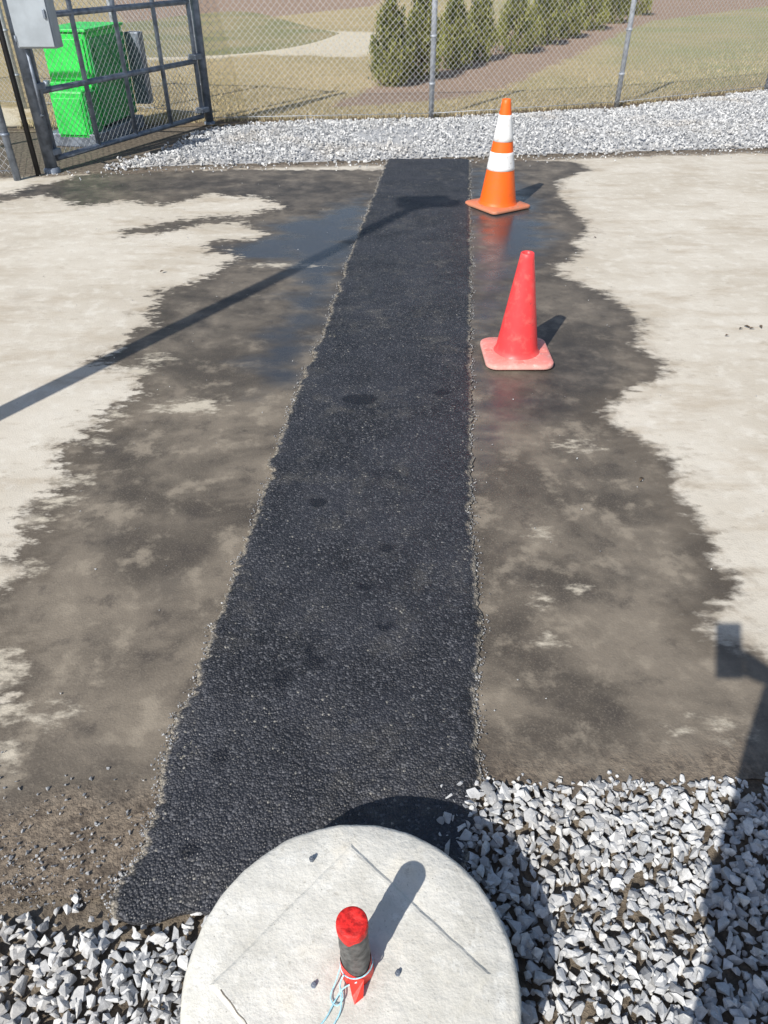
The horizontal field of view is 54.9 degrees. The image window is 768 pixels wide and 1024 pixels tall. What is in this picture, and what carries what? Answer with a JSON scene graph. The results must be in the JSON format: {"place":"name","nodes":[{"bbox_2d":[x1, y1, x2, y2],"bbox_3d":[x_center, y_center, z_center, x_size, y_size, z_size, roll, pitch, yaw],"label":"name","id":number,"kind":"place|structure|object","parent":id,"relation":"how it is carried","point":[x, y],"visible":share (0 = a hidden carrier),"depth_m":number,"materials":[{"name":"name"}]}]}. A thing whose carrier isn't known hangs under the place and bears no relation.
{"place":"outdoors","nodes":[
{"label":"outdoors","id":0,"kind":"place"},
{"bbox_2d":[0,11,767,1023],"bbox_3d":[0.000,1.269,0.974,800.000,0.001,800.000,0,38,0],"label":"ground","id":1,"kind":"structure","parent":0,"point":[100,159],"depth_m":1.57,"materials":[{"name":"soil"}]},
{"bbox_2d":[0,105,20,180],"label":"chain link fence","id":2,"kind":"object","parent":1,"relation":"on","point":[6,142],"visible":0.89,"depth_m":6.14,"materials":[{"name":"metal"}]},
{"bbox_2d":[43,22,153,146],"bbox_3d":[-2.939,-4.379,7.541,0.630,0.968,1.240,6,38,7],"label":"green utility cabinet","id":3,"kind":"object","parent":1,"relation":"on","point":[82,93],"visible":0.59,"depth_m":7.31,"materials":[{"name":"metal"}]},
{"bbox_2d":[0,0,214,175],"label":"chain link gate","id":4,"kind":"structure","parent":1,"relation":"on","point":[52,153],"depth_m":6.80,"materials":[{"name":"metal"}]},
{"bbox_2d":[6,0,62,117],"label":"gate control box","id":5,"kind":"object","parent":4,"relation":"attached to","point":[35,24],"visible":1,"depth_m":5.72,"materials":[{"name":"grey paint"}]},
{"bbox_2d":[0,151,767,902],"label":"concrete slab","id":6,"kind":"structure","parent":1,"relation":"on","point":[636,647],"depth_m":2.88,"materials":[{"name":"beige concrete"}]},
{"bbox_2d":[110,158,483,925],"bbox_3d":[0.105,-1.217,4.178,0.814,0.021,6.824,3,38,4],"label":"asphalt patch","id":7,"kind":"object","parent":6,"relation":"on","point":[336,672],"visible":0.95,"depth_m":2.20,"materials":[{"name":"black asphalt"}]},
{"bbox_2d":[0,151,766,916],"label":"loose grit","id":8,"kind":"object","parent":6,"relation":"on","point":[4,883],"visible":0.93,"depth_m":1.74,"materials":[{"name":"gravel"}]},
{"bbox_2d":[160,237,762,480],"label":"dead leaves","id":9,"kind":"object","parent":6,"relation":"on","point":[641,478],"visible":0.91,"depth_m":3.84,"materials":[{"name":"plant"}]},
{"bbox_2d":[465,98,529,214],"bbox_3d":[0.864,-2.622,5.427,0.369,0.723,0.369,-22,42,-26],"label":"orange traffic cone","id":10,"kind":"object","parent":6,"relation":"on","point":[498,195],"visible":1,"depth_m":5.44,"materials":[{"name":"plastic"}]},
{"bbox_2d":[480,250,553,369],"bbox_3d":[0.640,-0.957,3.443,0.322,0.499,0.322,-1,38,-1],"label":"red traffic cone","id":11,"kind":"object","parent":6,"relation":"on","point":[516,344],"visible":1,"depth_m":3.46,"materials":[{"name":"plastic"}]},
{"bbox_2d":[0,770,767,1023],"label":"gravel bed","id":12,"kind":"object","parent":1,"relation":"on","point":[662,983],"visible":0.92,"depth_m":1.51,"materials":[{"name":"grey gravel"}]},
{"bbox_2d":[180,825,520,1023],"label":"concrete manhole riser","id":13,"kind":"object","parent":12,"relation":"on","point":[266,949],"visible":0.91,"depth_m":1.29,"materials":[{"name":"white concrete"}]},
{"bbox_2d":[336,906,373,1004],"bbox_3d":[-0.048,0.713,1.192,0.057,0.166,0.083,-1,36,1],"label":"capped pipe stub","id":14,"kind":"object","parent":13,"relation":"on","point":[352,925],"visible":0.99,"depth_m":1.17,"materials":[{"name":"red paint"}]},
{"bbox_2d":[320,957,372,1023],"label":"blue pull cord","id":15,"kind":"object","parent":14,"relation":"hanging from","point":[341,998],"visible":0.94,"depth_m":1.21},
{"bbox_2d":[126,94,767,166],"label":"gravel subgrade","id":16,"kind":"structure","parent":1,"relation":"on","point":[395,140],"depth_m":7.40,"materials":[{"name":"gravel"}]},
{"bbox_2d":[103,88,767,170],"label":"gravel strip","id":17,"kind":"object","parent":16,"relation":"on","point":[660,108],"visible":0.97,"depth_m":7.60,"materials":[{"name":"gravel"}]},
{"bbox_2d":[0,0,767,131],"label":"lawn","id":18,"kind":"structure","parent":0,"point":[11,114],"depth_m":12.54,"materials":[{"name":"plant"}]},
{"bbox_2d":[0,0,204,116],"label":"chain link fence","id":19,"kind":"object","parent":18,"relation":"on","point":[12,56],"visible":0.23,"depth_m":8.49,"materials":[{"name":"metal"}]},
{"bbox_2d":[367,0,415,86],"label":"arborvitae shrub","id":20,"kind":"object","parent":18,"relation":"on","point":[390,57],"visible":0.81,"depth_m":10.14,"materials":[{"name":"green plant"}]},
{"bbox_2d":[404,0,447,79],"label":"arborvitae shrub","id":21,"kind":"object","parent":18,"relation":"on","point":[421,52],"visible":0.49,"depth_m":10.59,"materials":[{"name":"green plant"}]},
{"bbox_2d":[438,0,476,69],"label":"arborvitae shrub","id":22,"kind":"object","parent":18,"relation":"on","point":[457,32],"visible":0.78,"depth_m":11.58,"materials":[{"name":"green plant"}]},
{"bbox_2d":[199,0,767,118],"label":"chain link fence","id":23,"kind":"object","parent":18,"relation":"on","point":[433,54],"visible":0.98,"depth_m":8.33,"materials":[{"name":"metal"}]},
{"bbox_2d":[467,0,502,61],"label":"arborvitae shrub","id":24,"kind":"object","parent":18,"relation":"on","point":[481,26],"visible":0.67,"depth_m":12.39,"materials":[{"name":"green plant"}]},
{"bbox_2d":[493,0,542,53],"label":"arborvitae shrub","id":25,"kind":"object","parent":18,"relation":"on","point":[518,25],"visible":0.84,"depth_m":13.30,"materials":[{"name":"green plant"}]},
{"bbox_2d":[519,0,566,45],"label":"arborvitae shrub","id":26,"kind":"object","parent":18,"relation":"on","point":[547,22],"visible":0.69,"depth_m":14.35,"materials":[{"name":"green plant"}]},
{"bbox_2d":[545,0,587,38],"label":"arborvitae shrub","id":27,"kind":"object","parent":18,"relation":"on","point":[572,12],"visible":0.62,"depth_m":15.37,"materials":[{"name":"green plant"}]},
{"bbox_2d":[569,0,609,31],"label":"arborvitae shrub","id":28,"kind":"object","parent":18,"relation":"on","point":[595,8],"visible":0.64,"depth_m":16.84,"materials":[{"name":"green plant"}]},
{"bbox_2d":[593,0,630,23],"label":"arborvitae shrub","id":29,"kind":"object","parent":18,"relation":"on","point":[618,8],"visible":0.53,"depth_m":18.26,"materials":[{"name":"green plant"}]},
{"bbox_2d":[626,0,652,15],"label":"arborvitae shrub","id":30,"kind":"object","parent":18,"relation":"on","point":[637,10],"visible":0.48,"depth_m":20.30,"materials":[{"name":"green plant"}]}
]}

